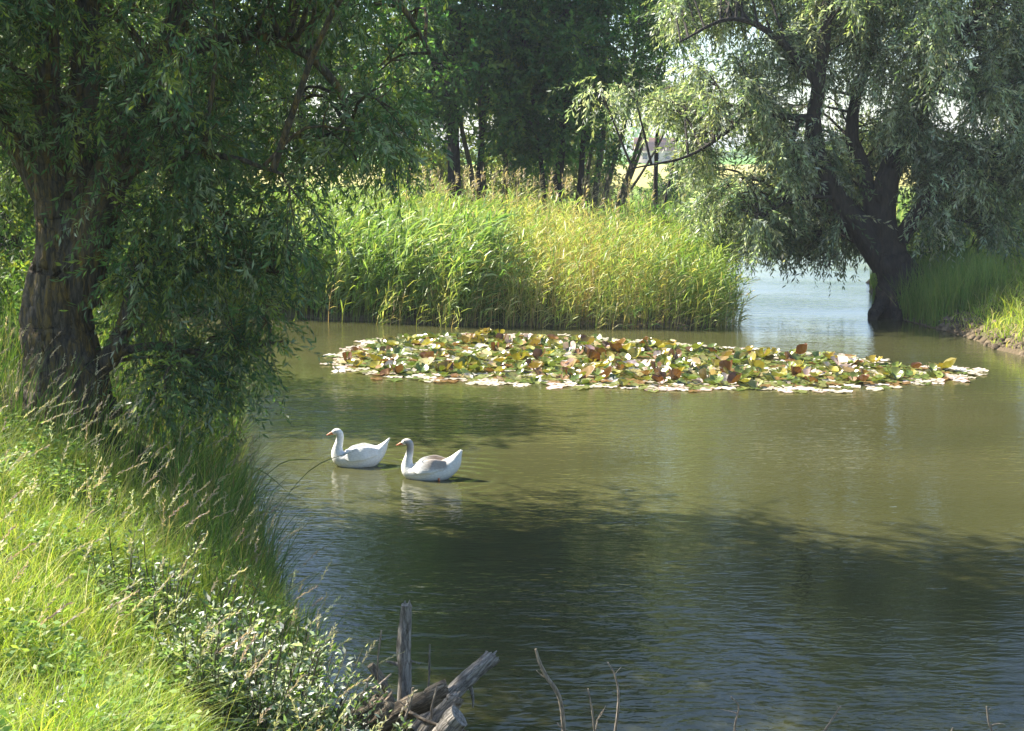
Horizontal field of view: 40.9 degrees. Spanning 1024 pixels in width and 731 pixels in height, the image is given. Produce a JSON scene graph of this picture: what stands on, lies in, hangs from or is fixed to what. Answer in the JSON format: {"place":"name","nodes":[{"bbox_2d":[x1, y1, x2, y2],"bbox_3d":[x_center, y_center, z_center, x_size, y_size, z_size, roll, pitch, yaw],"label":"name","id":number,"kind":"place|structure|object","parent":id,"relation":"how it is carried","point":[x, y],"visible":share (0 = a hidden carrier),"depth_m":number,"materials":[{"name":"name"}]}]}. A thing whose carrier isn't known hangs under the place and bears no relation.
{"place":"outdoors","nodes":[
{"label":"outdoors","id":0,"kind":"place"},
{"bbox_2d":[0,151,1023,730],"bbox_3d":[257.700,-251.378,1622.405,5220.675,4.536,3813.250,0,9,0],"label":"ground","id":1,"kind":"structure","parent":0,"point":[536,319],"depth_m":31.50,"materials":[{"name":"plant"}]},
{"bbox_2d":[0,146,35,326],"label":"leafy shrub","id":2,"kind":"object","parent":1,"relation":"on","point":[11,265],"visible":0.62,"depth_m":17.28,"materials":[{"name":"green plant"}]},
{"bbox_2d":[0,683,158,730],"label":"leafy shrub","id":3,"kind":"object","parent":1,"relation":"on","point":[45,697],"visible":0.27,"depth_m":6.08,"materials":[{"name":"green plant"}]},
{"bbox_2d":[0,0,199,331],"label":"broadleaf tree","id":4,"kind":"object","parent":1,"relation":"on","point":[29,215],"visible":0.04,"depth_m":22.53,"materials":[{"name":"green plant"}]},
{"bbox_2d":[0,247,377,730],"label":"bank grass","id":5,"kind":"structure","parent":1,"relation":"on","point":[75,659],"depth_m":9.77,"materials":[{"name":"plant"}]},
{"bbox_2d":[102,1,275,218],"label":"alder tree","id":6,"kind":"object","parent":1,"relation":"on","point":[249,136],"visible":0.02,"depth_m":44.32,"materials":[{"name":"green plant"}]},
{"bbox_2d":[77,519,303,671],"bbox_3d":[-2.095,1.612,9.104,1.458,1.119,0.907,0,9,0],"label":"leafy shrub","id":7,"kind":"object","parent":1,"relation":"on","point":[169,596],"visible":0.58,"depth_m":9.05,"materials":[{"name":"green plant"}]},
{"bbox_2d":[0,316,416,730],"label":"grass seed heads","id":8,"kind":"object","parent":1,"relation":"on","point":[161,566],"depth_m":9.30,"materials":[{"name":"plant"}]},
{"bbox_2d":[0,0,460,467],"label":"willow tree","id":9,"kind":"object","parent":1,"relation":"on","point":[75,166],"visible":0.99,"depth_m":13.68,"materials":[{"name":"green plant"}]},
{"bbox_2d":[150,589,412,730],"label":"leafy shrub","id":10,"kind":"object","parent":1,"relation":"on","point":[287,721],"visible":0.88,"depth_m":8.05,"materials":[{"name":"green plant"}]},
{"bbox_2d":[248,432,350,527],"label":"leaning reed blades","id":11,"kind":"object","parent":1,"relation":"on","point":[286,461],"visible":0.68,"depth_m":14.94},
{"bbox_2d":[234,2,382,221],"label":"alder tree","id":12,"kind":"object","parent":1,"relation":"on","point":[302,121],"visible":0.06,"depth_m":45.76,"materials":[{"name":"green plant"}]},
{"bbox_2d":[284,0,474,217],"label":"alder tree","id":13,"kind":"object","parent":1,"relation":"on","point":[369,78],"visible":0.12,"depth_m":43.39,"materials":[{"name":"green plant"}]},
{"bbox_2d":[373,8,496,206],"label":"alder tree","id":14,"kind":"object","parent":1,"relation":"on","point":[442,167],"visible":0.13,"depth_m":56.93,"materials":[{"name":"green plant"}]},
{"bbox_2d":[109,165,762,329],"bbox_3d":[-2.163,-3.269,35.089,16.814,3.802,9.387,0,9,0],"label":"reed bed","id":15,"kind":"object","parent":1,"relation":"on","point":[458,254],"visible":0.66,"depth_m":32.36,"materials":[{"name":"plant"}]},
{"bbox_2d":[341,0,575,209],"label":"alder tree","id":16,"kind":"object","parent":1,"relation":"on","point":[453,86],"visible":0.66,"depth_m":41.19,"materials":[{"name":"green plant"}]},
{"bbox_2d":[408,0,560,215],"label":"alder tree","id":17,"kind":"object","parent":1,"relation":"on","point":[467,152],"visible":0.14,"depth_m":43.20,"materials":[{"name":"green plant"}]},
{"bbox_2d":[25,190,1020,289],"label":"meadow grass","id":18,"kind":"structure","parent":1,"relation":"on","point":[668,205],"depth_m":71.51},
{"bbox_2d":[459,86,596,210],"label":"alder tree","id":19,"kind":"object","parent":1,"relation":"on","point":[498,182],"visible":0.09,"depth_m":59.06,"materials":[{"name":"green plant"}]},
{"bbox_2d":[394,165,685,265],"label":"dry reed plumes","id":20,"kind":"object","parent":1,"relation":"on","point":[533,184],"visible":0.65,"depth_m":38.00,"materials":[{"name":"beige plant"}]},
{"bbox_2d":[451,0,654,231],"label":"alder tree","id":21,"kind":"object","parent":1,"relation":"on","point":[567,65],"visible":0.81,"depth_m":41.92,"materials":[{"name":"green plant"}]},
{"bbox_2d":[527,100,641,218],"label":"alder tree","id":22,"kind":"object","parent":1,"relation":"on","point":[592,169],"visible":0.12,"depth_m":60.51,"materials":[{"name":"green plant"}]},
{"bbox_2d":[516,0,725,227],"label":"alder tree","id":23,"kind":"object","parent":1,"relation":"on","point":[649,49],"visible":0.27,"depth_m":43.10,"materials":[{"name":"dark leaf"},{"name":"dark bark"}]},
{"bbox_2d":[268,124,978,157],"bbox_3d":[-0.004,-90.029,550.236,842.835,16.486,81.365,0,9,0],"label":"distant treeline","id":24,"kind":"object","parent":1,"relation":"on","point":[635,135],"visible":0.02,"depth_m":546.37,"materials":[{"name":"green plant"}]},
{"bbox_2d":[629,200,687,233],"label":"leafy shrub","id":25,"kind":"object","parent":1,"relation":"on","point":[657,206],"visible":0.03,"depth_m":45.90,"materials":[{"name":"green plant"}]},
{"bbox_2d":[601,0,734,213],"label":"alder tree","id":26,"kind":"object","parent":1,"relation":"on","point":[655,174],"visible":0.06,"depth_m":46.96,"materials":[{"name":"green plant"}]},
{"bbox_2d":[634,160,720,207],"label":"leafy shrub","id":27,"kind":"object","parent":1,"relation":"on","point":[663,186],"visible":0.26,"depth_m":76.00,"materials":[{"name":"green plant"}]},
{"bbox_2d":[547,0,1023,320],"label":"silver willow tree","id":28,"kind":"object","parent":1,"relation":"on","point":[810,195],"visible":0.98,"depth_m":32.48,"materials":[{"name":"green plant"}]},
{"bbox_2d":[896,169,989,266],"bbox_3d":[10.826,-3.350,34.521,3.078,3.797,3.002,-4,10,-26],"label":"leafy shrub","id":29,"kind":"object","parent":1,"relation":"on","point":[914,234],"visible":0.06,"depth_m":34.33,"materials":[{"name":"green plant"}]},
{"bbox_2d":[870,233,1023,348],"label":"bank grass","id":30,"kind":"structure","parent":1,"relation":"on","point":[938,294],"depth_m":31.41,"materials":[{"name":"plant"}]},
{"bbox_2d":[902,309,1023,356],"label":"soil clods","id":31,"kind":"object","parent":1,"relation":"on","point":[986,342],"visible":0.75,"depth_m":29.41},
{"bbox_2d":[969,126,1023,255],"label":"leafy shrub","id":32,"kind":"object","parent":1,"relation":"on","point":[1018,238],"visible":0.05,"depth_m":36.29,"materials":[{"name":"green plant"}]},
{"bbox_2d":[103,229,1023,730],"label":"pond water","id":33,"kind":"structure","parent":0,"point":[769,559],"depth_m":14.66,"materials":[{"name":"liquid"}]},
{"bbox_2d":[326,428,389,467],"bbox_3d":[-1.977,1.079,17.634,0.712,0.566,0.427,-6,11,-35],"label":"goose","id":34,"kind":"object","parent":33,"relation":"on","point":[360,455],"visible":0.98,"depth_m":17.53},
{"bbox_2d":[335,691,394,730],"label":"log","id":35,"kind":"object","parent":33,"relation":"on","point":[386,705],"visible":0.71,"depth_m":8.90,"materials":[{"name":"brown wood"}]},
{"bbox_2d":[341,673,391,704],"bbox_3d":[-0.955,2.069,8.839,0.387,0.108,0.094,-30,16,-11],"label":"twig","id":36,"kind":"object","parent":35,"relation":"on","point":[381,682],"visible":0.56,"depth_m":8.83,"materials":[{"name":"wood"}]},
{"bbox_2d":[396,687,413,730],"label":"twig","id":37,"kind":"object","parent":35,"relation":"on","point":[408,709],"visible":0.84,"depth_m":8.85,"materials":[{"name":"wood"}]},
{"bbox_2d":[370,353,384,362],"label":"lily pad","id":38,"kind":"object","parent":33,"relation":"on","point":[374,357],"visible":0.66,"depth_m":25.89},
{"bbox_2d":[377,630,381,729],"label":"twig","id":39,"kind":"object","parent":33,"relation":"on","point":[379,689],"visible":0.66,"depth_m":9.22,"materials":[{"name":"wood"}]},
{"bbox_2d":[367,663,394,702],"bbox_3d":[-0.899,2.272,9.566,0.112,0.433,0.077,-24,8,4],"label":"log","id":40,"kind":"object","parent":33,"relation":"on","point":[373,669],"visible":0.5,"depth_m":9.53,"materials":[{"name":"brown wood"}]},
{"bbox_2d":[386,600,419,700],"bbox_3d":[-0.771,2.049,9.735,0.230,0.812,0.117,4,10,23],"label":"log","id":41,"kind":"object","parent":33,"relation":"on","point":[403,663],"visible":0.89,"depth_m":9.69,"materials":[{"name":"grey wood"}]},
{"bbox_2d":[381,679,448,730],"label":"log","id":42,"kind":"object","parent":33,"relation":"on","point":[421,702],"visible":0.72,"depth_m":9.31,"materials":[{"name":"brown wood"}]},
{"bbox_2d":[416,363,428,371],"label":"lily pad","id":43,"kind":"object","parent":33,"relation":"on","point":[423,367],"visible":1,"depth_m":24.93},
{"bbox_2d":[427,644,430,686],"bbox_3d":[-0.597,2.192,9.858,0.021,0.394,0.020,2,9,0],"label":"twig","id":44,"kind":"object","parent":33,"relation":"on","point":[428,685],"visible":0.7,"depth_m":9.85,"materials":[{"name":"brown wood"}]},
{"bbox_2d":[396,438,462,480],"bbox_3d":[-1.020,1.180,16.934,0.828,0.559,0.395,1,9,5],"label":"goose","id":45,"kind":"object","parent":33,"relation":"on","point":[432,467],"visible":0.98,"depth_m":16.84},
{"bbox_2d":[417,691,463,730],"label":"log","id":46,"kind":"object","parent":33,"relation":"on","point":[441,708],"visible":0.81,"depth_m":9.07,"materials":[{"name":"grey wood"}]},
{"bbox_2d":[430,686,437,729],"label":"twig","id":47,"kind":"object","parent":46,"relation":"on","point":[431,709],"visible":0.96,"depth_m":9.05,"materials":[{"name":"wood"}]},
{"bbox_2d":[401,707,468,730],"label":"twig","id":48,"kind":"object","parent":46,"relation":"on","point":[418,717],"visible":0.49,"depth_m":9.10,"materials":[{"name":"brown wood"}]},
{"bbox_2d":[435,361,451,371],"bbox_3d":[-1.226,0.032,24.976,0.280,0.192,0.312,9,12,44],"label":"lily pad","id":49,"kind":"object","parent":33,"relation":"on","point":[447,364],"visible":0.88,"depth_m":25.01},
{"bbox_2d":[432,705,466,730],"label":"log","id":50,"kind":"object","parent":33,"relation":"on","point":[453,718],"visible":1,"depth_m":8.81,"materials":[{"name":"grey wood"}]},
{"bbox_2d":[411,650,499,730],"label":"log","id":51,"kind":"object","parent":33,"relation":"on","point":[465,680],"visible":0.77,"depth_m":9.65,"materials":[{"name":"grey wood"}]},
{"bbox_2d":[529,360,542,367],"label":"lily pad","id":52,"kind":"object","parent":33,"relation":"on","point":[536,364],"visible":1,"depth_m":24.89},
{"bbox_2d":[535,648,565,730],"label":"twig","id":53,"kind":"object","parent":33,"relation":"in","point":[558,695],"visible":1,"depth_m":8.29,"materials":[{"name":"wood"}]},
{"bbox_2d":[563,341,575,351],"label":"lily pad","id":54,"kind":"object","parent":33,"relation":"on","point":[566,345],"visible":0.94,"depth_m":27.51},
{"bbox_2d":[563,368,575,377],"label":"lily pad","id":55,"kind":"object","parent":33,"relation":"on","point":[571,370],"visible":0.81,"depth_m":24.39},
{"bbox_2d":[564,358,576,366],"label":"lily pad","id":56,"kind":"object","parent":33,"relation":"on","point":[571,361],"visible":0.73,"depth_m":25.40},
{"bbox_2d":[580,365,594,377],"bbox_3d":[1.362,0.117,24.436,0.274,0.281,0.281,6,11,34],"label":"lily pad","id":57,"kind":"object","parent":33,"relation":"on","point":[589,369],"visible":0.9,"depth_m":24.35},
{"bbox_2d":[587,688,605,730],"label":"twig","id":58,"kind":"object","parent":33,"relation":"on","point":[594,722],"visible":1,"depth_m":8.33,"materials":[{"name":"wood"}]},
{"bbox_2d":[599,366,612,377],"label":"lily pad","id":59,"kind":"object","parent":33,"relation":"on","point":[607,371],"visible":0.81,"depth_m":24.21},
{"bbox_2d":[607,662,619,730],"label":"twig","id":60,"kind":"object","parent":33,"relation":"on","point":[617,709],"visible":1,"depth_m":8.31,"materials":[{"name":"wood"}]},
{"bbox_2d":[609,342,622,351],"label":"lily pad","id":61,"kind":"object","parent":33,"relation":"on","point":[614,347],"visible":1,"depth_m":27.04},
{"bbox_2d":[320,331,988,392],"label":"floating lily pads","id":62,"kind":"object","parent":33,"relation":"on","point":[764,374],"visible":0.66,"depth_m":25.17,"materials":[{"name":"plant"}]},
{"bbox_2d":[342,352,351,362],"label":"lily pad","id":63,"kind":"object","parent":62,"relation":"on","point":[345,356],"visible":0.85,"depth_m":26.18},
{"bbox_2d":[370,361,383,367],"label":"lily pad","id":64,"kind":"object","parent":62,"relation":"on","point":[374,363],"visible":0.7,"depth_m":25.35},
{"bbox_2d":[390,364,402,373],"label":"lily pad","id":65,"kind":"object","parent":62,"relation":"on","point":[398,369],"visible":1,"depth_m":24.71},
{"bbox_2d":[394,347,404,354],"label":"lily pad","id":66,"kind":"object","parent":62,"relation":"on","point":[397,350],"visible":0.92,"depth_m":27.07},
{"bbox_2d":[418,357,434,364],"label":"lily pad","id":67,"kind":"object","parent":62,"relation":"on","point":[424,360],"visible":0.82,"depth_m":25.36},
{"bbox_2d":[423,351,437,358],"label":"lily pad","id":68,"kind":"object","parent":62,"relation":"on","point":[428,354],"visible":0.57,"depth_m":25.96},
{"bbox_2d":[453,361,466,368],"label":"lily pad","id":69,"kind":"object","parent":62,"relation":"on","point":[458,365],"visible":0.98,"depth_m":24.91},
{"bbox_2d":[458,356,470,364],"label":"lily pad","id":70,"kind":"object","parent":62,"relation":"on","point":[462,359],"visible":0.59,"depth_m":25.60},
{"bbox_2d":[460,336,471,342],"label":"lily pad","id":71,"kind":"object","parent":62,"relation":"on","point":[465,339],"visible":1,"depth_m":28.56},
{"bbox_2d":[467,354,480,364],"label":"lily pad","id":72,"kind":"object","parent":62,"relation":"on","point":[474,358],"visible":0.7,"depth_m":25.78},
{"bbox_2d":[512,337,522,344],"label":"lily pad","id":73,"kind":"object","parent":62,"relation":"on","point":[517,340],"visible":1,"depth_m":28.17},
{"bbox_2d":[511,352,525,359],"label":"lily pad","id":74,"kind":"object","parent":62,"relation":"on","point":[515,356],"visible":0.98,"depth_m":26.02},
{"bbox_2d":[528,338,540,345],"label":"lily pad","id":75,"kind":"object","parent":62,"relation":"on","point":[535,341],"visible":0.93,"depth_m":28.24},
{"bbox_2d":[533,348,545,359],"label":"lily pad","id":76,"kind":"object","parent":62,"relation":"on","point":[537,352],"visible":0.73,"depth_m":26.29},
{"bbox_2d":[547,339,559,348],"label":"lily pad","id":77,"kind":"object","parent":62,"relation":"on","point":[553,342],"visible":0.9,"depth_m":28.01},
{"bbox_2d":[580,336,595,345],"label":"lily pad","id":78,"kind":"object","parent":62,"relation":"on","point":[591,339],"visible":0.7,"depth_m":28.20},
{"bbox_2d":[587,348,599,361],"bbox_3d":[1.547,-0.194,26.054,0.250,0.244,0.235,-2,9,-15],"label":"lily pad","id":79,"kind":"object","parent":62,"relation":"on","point":[592,354],"visible":0.95,"depth_m":25.99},
{"bbox_2d":[601,351,614,361],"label":"lily pad","id":80,"kind":"object","parent":62,"relation":"on","point":[610,356],"visible":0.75,"depth_m":26.08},
{"bbox_2d":[628,347,641,357],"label":"lily pad","id":81,"kind":"object","parent":62,"relation":"on","point":[632,352],"visible":1,"depth_m":26.64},
{"bbox_2d":[654,368,665,380],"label":"lily pad","id":82,"kind":"object","parent":62,"relation":"on","point":[658,371],"visible":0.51,"depth_m":24.09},
{"bbox_2d":[669,368,680,379],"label":"lily pad","id":83,"kind":"object","parent":62,"relation":"on","point":[674,374],"visible":1,"depth_m":23.74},
{"bbox_2d":[669,349,681,359],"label":"lily pad","id":84,"kind":"object","parent":62,"relation":"on","point":[678,354],"visible":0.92,"depth_m":26.50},
{"bbox_2d":[681,373,697,378],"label":"lily pad","id":85,"kind":"object","parent":62,"relation":"on","point":[688,376],"visible":1,"depth_m":23.70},
{"bbox_2d":[710,357,720,366],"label":"lily pad","id":86,"kind":"object","parent":62,"relation":"on","point":[715,362],"visible":0.69,"depth_m":25.45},
{"bbox_2d":[709,374,723,381],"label":"lily pad","id":87,"kind":"object","parent":62,"relation":"on","point":[720,377],"visible":1,"depth_m":23.63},
{"bbox_2d":[719,359,732,371],"bbox_3d":[3.892,0.008,24.849,0.237,0.247,0.252,-6,11,-32],"label":"lily pad","id":88,"kind":"object","parent":62,"relation":"on","point":[726,364],"visible":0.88,"depth_m":24.78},
{"bbox_2d":[727,371,741,382],"bbox_3d":[3.857,0.211,23.681,0.272,0.192,0.232,-4,10,-24],"label":"lily pad","id":89,"kind":"object","parent":62,"relation":"on","point":[732,377],"visible":1,"depth_m":23.72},
{"bbox_2d":[735,365,750,372],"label":"lily pad","id":90,"kind":"object","parent":62,"relation":"on","point":[738,369],"visible":0.54,"depth_m":24.66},
{"bbox_2d":[741,367,753,375],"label":"lily pad","id":91,"kind":"object","parent":62,"relation":"on","point":[749,370],"visible":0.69,"depth_m":24.30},
{"bbox_2d":[748,358,764,367],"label":"lily pad","id":92,"kind":"object","parent":62,"relation":"on","point":[757,363],"visible":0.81,"depth_m":25.22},
{"bbox_2d":[755,348,770,356],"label":"lily pad","id":93,"kind":"object","parent":62,"relation":"on","point":[758,352],"visible":1,"depth_m":26.48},
{"bbox_2d":[791,365,801,374],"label":"lily pad","id":94,"kind":"object","parent":62,"relation":"on","point":[796,370],"visible":0.89,"depth_m":24.57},
{"bbox_2d":[839,364,855,371],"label":"lily pad","id":95,"kind":"object","parent":62,"relation":"on","point":[849,368],"visible":0.76,"depth_m":24.83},
{"bbox_2d":[866,355,882,361],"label":"lily pad","id":96,"kind":"object","parent":62,"relation":"on","point":[870,358],"visible":1,"depth_m":26.02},
{"bbox_2d":[871,374,885,380],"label":"lily pad","id":97,"kind":"object","parent":62,"relation":"on","point":[879,376],"visible":1,"depth_m":23.91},
{"bbox_2d":[887,367,901,378],"bbox_3d":[6.711,0.127,24.119,0.257,0.194,0.259,-3,9,-20],"label":"lily pad","id":98,"kind":"object","parent":62,"relation":"on","point":[895,373],"visible":1,"depth_m":24.16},
{"bbox_2d":[926,362,936,370],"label":"lily pad","id":99,"kind":"object","parent":62,"relation":"on","point":[932,366],"visible":0.92,"depth_m":25.17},
{"bbox_2d":[930,371,942,377],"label":"lily pad","id":100,"kind":"object","parent":62,"relation":"on","point":[937,375],"visible":1,"depth_m":24.42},
{"bbox_2d":[648,337,661,346],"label":"lily pad","id":101,"kind":"object","parent":33,"relation":"on","point":[658,342],"visible":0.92,"depth_m":28.08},
{"bbox_2d":[651,375,663,381],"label":"lily pad","id":102,"kind":"object","parent":33,"relation":"on","point":[656,378],"visible":1,"depth_m":23.66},
{"bbox_2d":[685,357,700,367],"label":"lily pad","id":103,"kind":"object","parent":33,"relation":"on","point":[694,360],"visible":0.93,"depth_m":25.35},
{"bbox_2d":[699,368,714,379],"bbox_3d":[3.426,0.161,24.072,0.291,0.199,0.324,2,9,12],"label":"lily pad","id":104,"kind":"object","parent":33,"relation":"on","point":[702,373],"visible":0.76,"depth_m":24.12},
{"bbox_2d":[721,696,739,730],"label":"twig","id":105,"kind":"object","parent":33,"relation":"on","point":[735,722],"visible":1,"depth_m":8.33,"materials":[{"name":"wood"}]},
{"bbox_2d":[739,351,755,363],"bbox_3d":[4.490,-0.146,26.092,0.314,0.227,0.294,3,9,18],"label":"lily pad","id":106,"kind":"object","parent":33,"relation":"on","point":[752,356],"visible":0.82,"depth_m":26.14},
{"bbox_2d":[796,343,806,353],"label":"lily pad","id":107,"kind":"object","parent":33,"relation":"on","point":[801,348],"visible":1,"depth_m":26.97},
{"bbox_2d":[824,706,840,730],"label":"twig","id":108,"kind":"object","parent":33,"relation":"in","point":[834,715],"visible":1,"depth_m":8.33,"materials":[{"name":"wood"}]},
{"bbox_2d":[830,356,847,364],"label":"lily pad","id":109,"kind":"object","parent":33,"relation":"on","point":[841,359],"visible":0.89,"depth_m":25.66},
{"bbox_2d":[857,374,869,380],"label":"lily pad","id":110,"kind":"object","parent":33,"relation":"on","point":[863,377],"visible":1,"depth_m":23.59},
{"bbox_2d":[940,358,955,368],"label":"lily pad","id":111,"kind":"object","parent":33,"relation":"on","point":[948,362],"visible":1,"depth_m":25.09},
{"bbox_2d":[986,706,1004,730],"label":"twig","id":112,"kind":"object","parent":33,"relation":"in","point":[989,724],"visible":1,"depth_m":8.33,"materials":[{"name":"wood"}]},
{"bbox_2d":[133,0,1010,150],"label":"sky","id":113,"kind":"structure","parent":0,"point":[954,114],"materials":[{"name":"white"}]},
{"bbox_2d":[633,134,675,162],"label":"house","id":114,"kind":"structure","parent":0,"point":[645,158],"depth_m":322.88,"materials":[{"name":"white tile"}]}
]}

